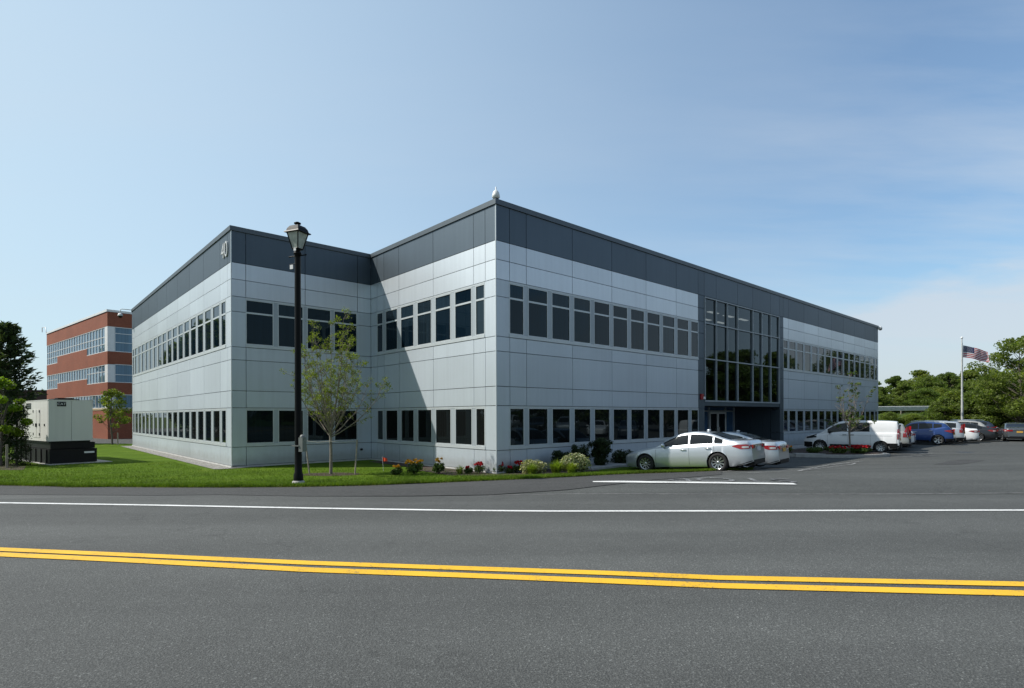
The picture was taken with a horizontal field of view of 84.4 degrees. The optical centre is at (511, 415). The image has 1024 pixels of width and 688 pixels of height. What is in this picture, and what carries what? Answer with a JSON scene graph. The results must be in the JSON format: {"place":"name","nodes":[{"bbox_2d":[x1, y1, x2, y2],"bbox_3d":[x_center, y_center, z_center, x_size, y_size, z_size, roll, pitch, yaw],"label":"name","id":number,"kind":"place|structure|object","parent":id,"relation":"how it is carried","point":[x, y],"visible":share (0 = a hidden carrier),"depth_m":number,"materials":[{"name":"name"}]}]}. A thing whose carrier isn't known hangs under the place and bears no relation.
{"place":"outdoors","nodes":[
{"label":"outdoors","id":0,"kind":"place"},
{"bbox_2d":[11,438,131,443],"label":"service yard","id":1,"kind":"structure","parent":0,"point":[120,441],"depth_m":51.73,"materials":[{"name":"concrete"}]},
{"bbox_2d":[42,309,131,438],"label":"brick building","id":2,"kind":"structure","parent":1,"relation":"on","point":[89,357],"depth_m":58.94,"materials":[{"name":"brick"}]},
{"bbox_2d":[47,343,56,364],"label":"ribbon window","id":3,"kind":"structure","parent":2,"relation":"in","point":[51,349],"depth_m":70.29,"materials":[{"name":"glass"}]},
{"bbox_2d":[57,333,86,356],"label":"ribbon window","id":4,"kind":"structure","parent":2,"relation":"in","point":[77,343],"depth_m":64.60,"materials":[{"name":"glass"}]},
{"bbox_2d":[57,368,86,383],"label":"ribbon window","id":5,"kind":"structure","parent":2,"relation":"in","point":[81,374],"depth_m":64.63,"materials":[{"name":"glass"}]},
{"bbox_2d":[87,327,104,355],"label":"ribbon window","id":6,"kind":"structure","parent":2,"relation":"in","point":[96,338],"depth_m":58.90,"materials":[{"name":"glass"}]},
{"bbox_2d":[87,365,104,384],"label":"ribbon window","id":7,"kind":"structure","parent":2,"relation":"in","point":[96,374],"depth_m":58.92,"materials":[{"name":"glass"}]},
{"bbox_2d":[115,327,131,352],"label":"ribbon window","id":8,"kind":"structure","parent":2,"relation":"in","point":[123,336],"depth_m":57.52,"materials":[{"name":"blue glass"}]},
{"bbox_2d":[115,364,131,382],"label":"ribbon window","id":9,"kind":"structure","parent":2,"relation":"in","point":[123,373],"depth_m":57.51,"materials":[{"name":"blue glass"}]},
{"bbox_2d":[0,471,721,495],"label":"road shoulder","id":10,"kind":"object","parent":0,"point":[496,487],"visible":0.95,"depth_m":13.17},
{"bbox_2d":[4,469,745,487],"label":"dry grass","id":11,"kind":"structure","parent":10,"relation":"on","point":[373,484],"depth_m":15.57,"materials":[{"name":"green plant"}]},
{"bbox_2d":[593,481,793,483],"bbox_3d":[4.205,1.570,13.244,4.578,0.018,0.340,0,0,8],"label":"stop line","id":12,"kind":"object","parent":10,"relation":"on","point":[692,482],"visible":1,"depth_m":13.22,"materials":[{"name":"white paint"}]},
{"bbox_2d":[0,443,752,486],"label":"lawn","id":13,"kind":"structure","parent":0,"point":[116,453],"depth_m":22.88,"materials":[{"name":"green plant"}]},
{"bbox_2d":[0,464,25,469],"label":"mulch bed","id":14,"kind":"object","parent":13,"relation":"on","point":[13,468],"visible":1,"depth_m":24.29,"materials":[{"name":"grey gravel"}]},
{"bbox_2d":[0,376,32,466],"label":"leafy tree","id":15,"kind":"object","parent":14,"relation":"on","point":[15,407],"visible":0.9,"depth_m":24.80,"materials":[{"name":"green plant"}]},
{"bbox_2d":[0,401,33,465],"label":"columnar evergreen","id":16,"kind":"object","parent":14,"relation":"on","point":[18,443],"visible":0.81,"depth_m":25.27,"materials":[{"name":"green plant"}]},
{"bbox_2d":[0,320,47,440],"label":"conifer","id":17,"kind":"object","parent":13,"relation":"on","point":[14,346],"visible":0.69,"depth_m":45.53,"materials":[{"name":"green plant"}]},
{"bbox_2d":[14,398,110,464],"bbox_3d":[-23.019,0.782,28.579,7.450,3.240,2.450,0,0,37],"label":"generator","id":18,"kind":"object","parent":13,"relation":"on","point":[60,430],"visible":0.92,"depth_m":26.52,"materials":[{"name":"metal"}]},
{"bbox_2d":[93,388,131,444],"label":"tree","id":19,"kind":"object","parent":13,"relation":"on","point":[110,394],"visible":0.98,"depth_m":44.36,"materials":[{"name":"green plant"}]},
{"bbox_2d":[122,446,262,468],"bbox_3d":[-19.788,2.211,33.024,1.950,0.001,25.190,0,0,-42],"label":"gravel strip","id":20,"kind":"object","parent":13,"relation":"on","point":[199,463],"visible":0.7,"depth_m":28.39,"materials":[{"name":"grey gravel"}]},
{"bbox_2d":[284,222,310,482],"bbox_3d":[-6.084,-1.772,16.065,0.648,7.475,0.524,0,0,22],"label":"street lamp","id":21,"kind":"object","parent":13,"relation":"on","point":[297,233],"visible":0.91,"depth_m":15.98,"materials":[{"name":"metal"}]},
{"bbox_2d":[303,472,358,475],"bbox_3d":[-6.716,2.172,21.036,2.147,0.001,1.240,0,0,0],"label":"mulch bed","id":22,"kind":"object","parent":13,"relation":"on","point":[334,474],"visible":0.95,"depth_m":20.90,"materials":[{"name":"brown soil"}]},
{"bbox_2d":[279,308,392,473],"bbox_3d":[-6.483,-0.851,20.989,4.107,6.350,3.247,0,0,0],"label":"young tree","id":23,"kind":"object","parent":22,"relation":"on","point":[331,419],"visible":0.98,"depth_m":20.87,"materials":[{"name":"green plant"}]},
{"bbox_2d":[404,458,424,474],"bbox_3d":[-3.615,1.881,20.937,0.763,0.627,0.629,0,0,-14],"label":"yellow flower","id":24,"kind":"object","parent":13,"relation":"on","point":[416,467],"visible":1,"depth_m":20.80,"materials":[{"name":"green plant"}]},
{"bbox_2d":[369,461,599,474],"bbox_3d":[-2.237,2.081,22.826,11.314,0.150,5.583,0,0,20],"label":"mulch bed","id":25,"kind":"object","parent":13,"relation":"on","point":[430,468],"visible":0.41,"depth_m":22.05,"materials":[{"name":"brown soil"}]},
{"bbox_2d":[519,459,547,473],"bbox_3d":[0.783,1.889,20.447,1.073,0.686,1.012,0,0,0],"label":"variegated shrub","id":26,"kind":"object","parent":25,"relation":"on","point":[533,462],"visible":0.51,"depth_m":20.27,"materials":[{"name":"green plant"}]},
{"bbox_2d":[560,452,591,472],"bbox_3d":[2.270,1.775,20.670,1.228,0.855,0.954,0,0,-31],"label":"variegated shrub","id":27,"kind":"object","parent":25,"relation":"on","point":[580,461],"visible":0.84,"depth_m":20.53,"materials":[{"name":"green plant"}]},
{"bbox_2d":[0,493,1023,687],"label":"road","id":28,"kind":"structure","parent":0,"point":[66,623],"depth_m":4.96,"materials":[{"name":"grey asphalt"}]},
{"bbox_2d":[0,552,1023,595],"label":"line","id":29,"kind":"object","parent":28,"relation":"on","point":[636,581],"visible":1,"depth_m":5.49,"materials":[{"name":"yellow paint"}]},
{"bbox_2d":[0,547,1023,585],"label":"line","id":30,"kind":"object","parent":28,"relation":"on","point":[805,579],"visible":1,"depth_m":5.76,"materials":[{"name":"yellow paint"}]},
{"bbox_2d":[0,502,1023,511],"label":"edge line","id":31,"kind":"object","parent":28,"relation":"on","point":[526,510],"visible":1,"depth_m":9.41,"materials":[{"name":"white paint"}]},
{"bbox_2d":[0,0,1023,393],"label":"sky","id":32,"kind":"structure","parent":0,"point":[863,160],"materials":[{"name":"blue"}]},
{"bbox_2d":[30,438,1023,495],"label":"parking lot","id":33,"kind":"structure","parent":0,"point":[999,470],"depth_m":14.60,"materials":[{"name":"grey asphalt"}]},
{"bbox_2d":[626,429,765,470],"bbox_3d":[6.821,1.306,21.427,4.910,1.520,2.190,-5,-3,39],"label":"sedan","id":34,"kind":"object","parent":33,"relation":"on","point":[721,451],"visible":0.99,"depth_m":20.41,"materials":[{"name":"silver paint"}]},
{"bbox_2d":[723,430,788,467],"bbox_3d":[8.666,1.364,23.406,4.910,1.520,2.190,-2,-1,40],"label":"sedan","id":35,"kind":"object","parent":33,"relation":"on","point":[776,452],"visible":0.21,"depth_m":21.67,"materials":[{"name":"silver paint"}]},
{"bbox_2d":[789,449,881,454],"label":"island mulch","id":36,"kind":"object","parent":33,"relation":"on","point":[805,451],"visible":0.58,"depth_m":30.09,"materials":[{"name":"brown soil"}]},
{"bbox_2d":[824,371,876,452],"bbox_3d":[18.283,-0.192,30.107,2.595,4.555,2.070,0,0,0],"label":"young tree","id":37,"kind":"object","parent":36,"relation":"on","point":[852,420],"visible":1,"depth_m":30.05,"materials":[{"name":"green plant"}]},
{"bbox_2d":[789,452,890,457],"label":"island curb","id":38,"kind":"structure","parent":33,"relation":"on","point":[845,456],"depth_m":28.92,"materials":[{"name":"concrete"}]},
{"bbox_2d":[804,420,901,452],"bbox_3d":[20.221,1.193,33.647,4.890,1.845,2.180,0,0,37],"label":"delivery van","id":39,"kind":"object","parent":33,"relation":"on","point":[886,435],"visible":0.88,"depth_m":32.57,"materials":[{"name":"white paint"}]},
{"bbox_2d":[878,423,911,450],"bbox_3d":[22.284,1.255,35.459,4.540,1.707,2.190,0,0,39],"label":"car","id":40,"kind":"object","parent":33,"relation":"on","point":[906,436],"visible":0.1,"depth_m":33.57,"materials":[{"name":"beige paint"}]},
{"bbox_2d":[905,421,955,444],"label":"blue suv","id":41,"kind":"object","parent":33,"relation":"on","point":[925,431],"visible":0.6,"depth_m":40.49,"materials":[{"name":"blue paint"}]},
{"bbox_2d":[926,420,965,443],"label":"car","id":42,"kind":"object","parent":33,"relation":"on","point":[958,427],"visible":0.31,"depth_m":41.76,"materials":[{"name":"silver paint"}]},
{"bbox_2d":[961,337,963,419],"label":"flagpole","id":43,"kind":"object","parent":33,"relation":"on","point":[962,416],"visible":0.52,"depth_m":51.97,"materials":[{"name":"metal"}]},
{"bbox_2d":[963,345,989,361],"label":"national flag","id":44,"kind":"object","parent":43,"relation":"attached to","point":[976,353],"visible":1,"depth_m":51.77,"materials":[{"name":"multicoloured fabric"}]},
{"bbox_2d":[961,422,997,440],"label":"sedan","id":45,"kind":"object","parent":33,"relation":"on","point":[989,433],"visible":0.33,"depth_m":44.94,"materials":[{"name":"black paint"}]},
{"bbox_2d":[957,390,1007,426],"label":"background tree","id":46,"kind":"object","parent":33,"relation":"on","point":[966,399],"visible":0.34,"depth_m":59.54,"materials":[{"name":"green plant"}]},
{"bbox_2d":[963,335,1023,422],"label":"tree","id":47,"kind":"object","parent":33,"relation":"on","point":[987,386],"visible":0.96,"depth_m":56.05,"materials":[{"name":"green plant"}]},
{"bbox_2d":[965,388,1023,427],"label":"background tree","id":48,"kind":"object","parent":33,"relation":"on","point":[979,405],"visible":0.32,"depth_m":57.93,"materials":[{"name":"green plant"}]},
{"bbox_2d":[996,422,1023,440],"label":"sedan","id":49,"kind":"object","parent":33,"relation":"on","point":[1015,430],"visible":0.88,"depth_m":45.31,"materials":[{"name":"grey paint"}]},
{"bbox_2d":[586,462,628,469],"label":"front walk","id":50,"kind":"structure","parent":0,"point":[607,466],"depth_m":23.34,"materials":[{"name":"concrete"}]},
{"bbox_2d":[587,437,612,465],"bbox_3d":[3.696,1.585,23.678,1.036,1.380,0.946,0,0,32],"label":"clipped shrub","id":51,"kind":"object","parent":50,"relation":"on","point":[600,451],"visible":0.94,"depth_m":23.48,"materials":[{"name":"green plant"}]},
{"bbox_2d":[878,412,920,423],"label":"grass embankment","id":52,"kind":"structure","parent":0,"point":[902,414],"depth_m":73.71,"materials":[{"name":"green plant"}]},
{"bbox_2d":[878,406,928,413],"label":"guard rail","id":53,"kind":"object","parent":52,"relation":"on","point":[901,408],"visible":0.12,"depth_m":73.97,"materials":[{"name":"grey metal"}]},
{"bbox_2d":[892,382,914,412],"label":"background tree","id":54,"kind":"object","parent":52,"relation":"on","point":[900,386],"visible":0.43,"depth_m":83.50,"materials":[{"name":"green plant"}]},
{"bbox_2d":[904,387,941,412],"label":"background tree","id":55,"kind":"object","parent":52,"relation":"on","point":[918,394],"visible":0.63,"depth_m":77.42,"materials":[{"name":"green plant"}]},
{"bbox_2d":[904,375,954,412],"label":"background tree","id":56,"kind":"object","parent":52,"relation":"on","point":[932,382],"visible":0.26,"depth_m":82.76,"materials":[{"name":"green plant"}]},
{"bbox_2d":[936,371,960,390],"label":"background tree","id":57,"kind":"object","parent":52,"relation":"on","point":[948,378],"visible":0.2,"depth_m":92.56,"materials":[{"name":"green plant"}]},
{"bbox_3d":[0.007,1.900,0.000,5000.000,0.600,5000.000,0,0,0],"label":"ground","id":58,"kind":"structure","parent":0,"visible":0},
{"bbox_2d":[131,198,877,473],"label":"office building","id":59,"kind":"structure","parent":58,"relation":"on","point":[494,333],"depth_m":25.87,"materials":[{"name":"grey metal"}]},
{"bbox_2d":[197,312,202,353],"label":"window","id":60,"kind":"structure","parent":59,"relation":"in","point":[199,317],"depth_m":27.61,"materials":[{"name":"black glass"}]},
{"bbox_2d":[205,308,210,351],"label":"window","id":61,"kind":"structure","parent":59,"relation":"in","point":[208,312],"depth_m":26.53,"materials":[{"name":"black glass"}]},
{"bbox_2d":[205,410,211,441],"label":"window","id":62,"kind":"structure","parent":59,"relation":"in","point":[208,432],"depth_m":26.57,"materials":[{"name":"black glass"}]},
{"bbox_2d":[213,410,219,442],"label":"window","id":63,"kind":"structure","parent":59,"relation":"in","point":[216,413],"depth_m":25.56,"materials":[{"name":"black glass"}]},
{"bbox_2d":[213,304,219,348],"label":"window","id":64,"kind":"structure","parent":59,"relation":"in","point":[216,309],"depth_m":25.52,"materials":[{"name":"black glass"}]},
{"bbox_2d":[221,300,225,345],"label":"window","id":65,"kind":"structure","parent":59,"relation":"in","point":[223,304],"depth_m":24.70,"materials":[{"name":"black glass"}]},
{"bbox_2d":[245,299,273,346],"bbox_3d":[-10.997,-4.021,24.612,1.172,1.931,0.106,0,0,-42],"label":"window","id":66,"kind":"structure","parent":59,"relation":"in","point":[259,315],"depth_m":24.59,"materials":[{"name":"black glass"}]},
{"bbox_2d":[246,410,273,443],"bbox_3d":[-10.981,0.469,24.612,1.172,1.469,0.106,0,0,-42],"label":"window","id":67,"kind":"structure","parent":59,"relation":"in","point":[259,423],"depth_m":24.58,"materials":[{"name":"black glass"}]},
{"bbox_2d":[278,410,303,442],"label":"window","id":68,"kind":"structure","parent":59,"relation":"in","point":[286,418],"depth_m":25.38,"materials":[{"name":"black glass"}]},
{"bbox_2d":[278,303,303,348],"bbox_3d":[-10.000,-4.025,25.507,1.152,1.931,0.106,0,0,-42],"label":"window","id":69,"kind":"structure","parent":59,"relation":"in","point":[286,313],"depth_m":25.40,"materials":[{"name":"black glass"}]},
{"bbox_2d":[307,410,330,441],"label":"window","id":70,"kind":"structure","parent":59,"relation":"in","point":[315,433],"depth_m":26.25,"materials":[{"name":"black glass"}]},
{"bbox_2d":[307,307,330,350],"bbox_3d":[-9.023,-4.028,26.384,1.162,1.931,0.106,0,0,-42],"label":"window","id":71,"kind":"structure","parent":59,"relation":"in","point":[322,315],"depth_m":26.38,"materials":[{"name":"black glass"}]},
{"bbox_2d":[334,311,356,352],"bbox_3d":[-8.044,-4.032,27.264,1.192,1.931,0.106,0,0,-42],"label":"window","id":72,"kind":"structure","parent":59,"relation":"in","point":[352,317],"depth_m":27.25,"materials":[{"name":"black glass"}]},
{"bbox_2d":[334,410,357,440],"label":"window","id":73,"kind":"structure","parent":59,"relation":"in","point":[351,433],"depth_m":27.31,"materials":[{"name":"black glass"}]},
{"bbox_2d":[377,312,382,352],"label":"window","id":74,"kind":"structure","parent":59,"relation":"in","point":[379,315],"depth_m":27.46,"materials":[{"name":"black glass"}]},
{"bbox_2d":[385,308,397,350],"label":"window","id":75,"kind":"structure","parent":59,"relation":"in","point":[391,316],"depth_m":26.67,"materials":[{"name":"black glass"}]},
{"bbox_2d":[386,410,397,440],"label":"window","id":76,"kind":"structure","parent":59,"relation":"in","point":[391,415],"depth_m":26.63,"materials":[{"name":"black glass"}]},
{"bbox_2d":[401,409,413,441],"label":"window","id":77,"kind":"structure","parent":59,"relation":"in","point":[407,415],"depth_m":25.63,"materials":[{"name":"black glass"}]},
{"bbox_2d":[401,303,413,348],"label":"window","id":78,"kind":"structure","parent":59,"relation":"in","point":[407,312],"depth_m":25.61,"materials":[{"name":"black glass"}]},
{"bbox_2d":[417,409,431,442],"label":"window","id":79,"kind":"structure","parent":59,"relation":"in","point":[424,416],"depth_m":24.59,"materials":[{"name":"black glass"}]},
{"bbox_2d":[417,299,431,345],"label":"window","id":80,"kind":"structure","parent":59,"relation":"in","point":[424,313],"depth_m":24.57,"materials":[{"name":"black glass"}]},
{"bbox_2d":[435,409,450,443],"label":"window","id":81,"kind":"structure","parent":59,"relation":"in","point":[442,416],"depth_m":23.53,"materials":[{"name":"black glass"}]},
{"bbox_2d":[435,293,450,342],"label":"window","id":82,"kind":"structure","parent":59,"relation":"in","point":[443,302],"depth_m":23.51,"materials":[{"name":"black glass"}]},
{"bbox_2d":[455,408,471,445],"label":"window","id":83,"kind":"structure","parent":59,"relation":"in","point":[463,416],"depth_m":22.50,"materials":[{"name":"black glass"}]},
{"bbox_2d":[455,287,471,338],"bbox_3d":[-1.905,-4.054,22.497,0.106,1.931,1.122,0,0,-42],"label":"window","id":84,"kind":"structure","parent":59,"relation":"in","point":[463,298],"depth_m":22.48,"materials":[{"name":"black glass"}]},
{"bbox_2d":[476,408,484,445],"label":"window","id":85,"kind":"structure","parent":59,"relation":"in","point":[480,412],"depth_m":21.70,"materials":[{"name":"black glass"}]},
{"bbox_2d":[475,283,485,335],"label":"window","id":86,"kind":"structure","parent":59,"relation":"in","point":[480,298],"depth_m":21.68,"materials":[{"name":"black glass"}]},
{"bbox_2d":[509,283,523,335],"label":"window","id":87,"kind":"structure","parent":59,"relation":"in","point":[516,292],"depth_m":21.68,"materials":[{"name":"black glass"}]},
{"bbox_2d":[509,408,524,445],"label":"window","id":88,"kind":"structure","parent":59,"relation":"in","point":[517,438],"depth_m":21.67,"materials":[{"name":"black glass"}]},
{"bbox_2d":[528,408,547,445],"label":"window","id":89,"kind":"structure","parent":59,"relation":"in","point":[537,417],"depth_m":22.42,"materials":[{"name":"black glass"}]},
{"bbox_2d":[528,287,547,338],"bbox_3d":[1.002,-4.064,22.460,1.107,1.931,0.106,0,0,-42],"label":"window","id":90,"kind":"structure","parent":59,"relation":"in","point":[537,298],"depth_m":22.44,"materials":[{"name":"black glass"}]},
{"bbox_2d":[551,292,569,341],"bbox_3d":[1.988,-4.068,23.346,1.107,1.931,0.106,0,0,-42],"label":"window","id":91,"kind":"structure","parent":59,"relation":"in","point":[560,302],"depth_m":23.33,"materials":[{"name":"black glass"}]},
{"bbox_2d":[552,408,570,443],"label":"window","id":92,"kind":"structure","parent":59,"relation":"in","point":[561,428],"depth_m":23.35,"materials":[{"name":"black glass"}]},
{"bbox_2d":[573,296,590,343],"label":"window","id":93,"kind":"structure","parent":59,"relation":"in","point":[581,306],"depth_m":24.24,"materials":[{"name":"black glass"}]},
{"bbox_2d":[574,408,590,442],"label":"window","id":94,"kind":"structure","parent":59,"relation":"in","point":[582,416],"depth_m":24.23,"materials":[{"name":"black glass"}]},
{"bbox_2d":[594,408,609,439],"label":"window","id":95,"kind":"structure","parent":59,"relation":"in","point":[601,417],"depth_m":25.08,"materials":[{"name":"black glass"}]},
{"bbox_2d":[594,301,609,346],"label":"window","id":96,"kind":"structure","parent":59,"relation":"in","point":[601,310],"depth_m":25.10,"materials":[{"name":"black glass"}]},
{"bbox_2d":[613,409,627,440],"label":"window","id":97,"kind":"structure","parent":59,"relation":"in","point":[620,416],"depth_m":26.00,"materials":[{"name":"black glass"}]},
{"bbox_2d":[613,305,627,348],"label":"window","id":98,"kind":"structure","parent":59,"relation":"in","point":[620,313],"depth_m":26.01,"materials":[{"name":"black glass"}]},
{"bbox_2d":[630,308,643,350],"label":"window","id":99,"kind":"structure","parent":59,"relation":"in","point":[636,316],"depth_m":26.84,"materials":[{"name":"grey glass"}]},
{"bbox_2d":[631,409,644,439],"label":"window","id":100,"kind":"structure","parent":59,"relation":"in","point":[637,415],"depth_m":26.88,"materials":[{"name":"black glass"}]},
{"bbox_2d":[647,409,659,438],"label":"window","id":101,"kind":"structure","parent":59,"relation":"in","point":[653,415],"depth_m":27.76,"materials":[{"name":"black glass"}]},
{"bbox_2d":[647,312,659,352],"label":"window","id":102,"kind":"structure","parent":59,"relation":"in","point":[653,319],"depth_m":27.77,"materials":[{"name":"grey glass"}]},
{"bbox_2d":[662,315,674,354],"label":"window","id":103,"kind":"structure","parent":59,"relation":"in","point":[668,322],"depth_m":28.65,"materials":[{"name":"grey glass"}]},
{"bbox_2d":[663,409,674,437],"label":"window","id":104,"kind":"structure","parent":59,"relation":"in","point":[668,414],"depth_m":28.64,"materials":[{"name":"black glass"}]},
{"bbox_2d":[677,409,688,434],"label":"window","id":105,"kind":"structure","parent":59,"relation":"in","point":[682,414],"depth_m":29.51,"materials":[{"name":"black glass"}]},
{"bbox_2d":[677,318,688,356],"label":"window","id":106,"kind":"structure","parent":59,"relation":"in","point":[682,324],"depth_m":29.53,"materials":[{"name":"grey glass"}]},
{"bbox_2d":[691,321,697,357],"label":"window","id":107,"kind":"structure","parent":59,"relation":"in","point":[694,325],"depth_m":30.32,"materials":[{"name":"grey glass"}]},
{"bbox_2d":[710,412,725,431],"bbox_3d":[13.892,0.940,38.089,2.150,2.380,0.157,0,0,-42],"label":"entrance door","id":108,"kind":"structure","parent":59,"relation":"in","point":[717,420],"depth_m":38.09,"materials":[{"name":"black glass"}]},
{"bbox_2d":[812,410,876,430],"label":"window","id":109,"kind":"structure","parent":59,"relation":"in","point":[869,414],"depth_m":43.42,"materials":[{"name":"black glass"}]},
{"bbox_2d":[924,397,967,420],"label":"background tree","id":110,"kind":"object","parent":58,"relation":"on","point":[938,409],"visible":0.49,"depth_m":61.54,"materials":[{"name":"green plant"}]},
{"bbox_2d":[928,388,972,420],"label":"background tree","id":111,"kind":"object","parent":58,"relation":"on","point":[954,395],"visible":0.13,"depth_m":62.63,"materials":[{"name":"green plant"}]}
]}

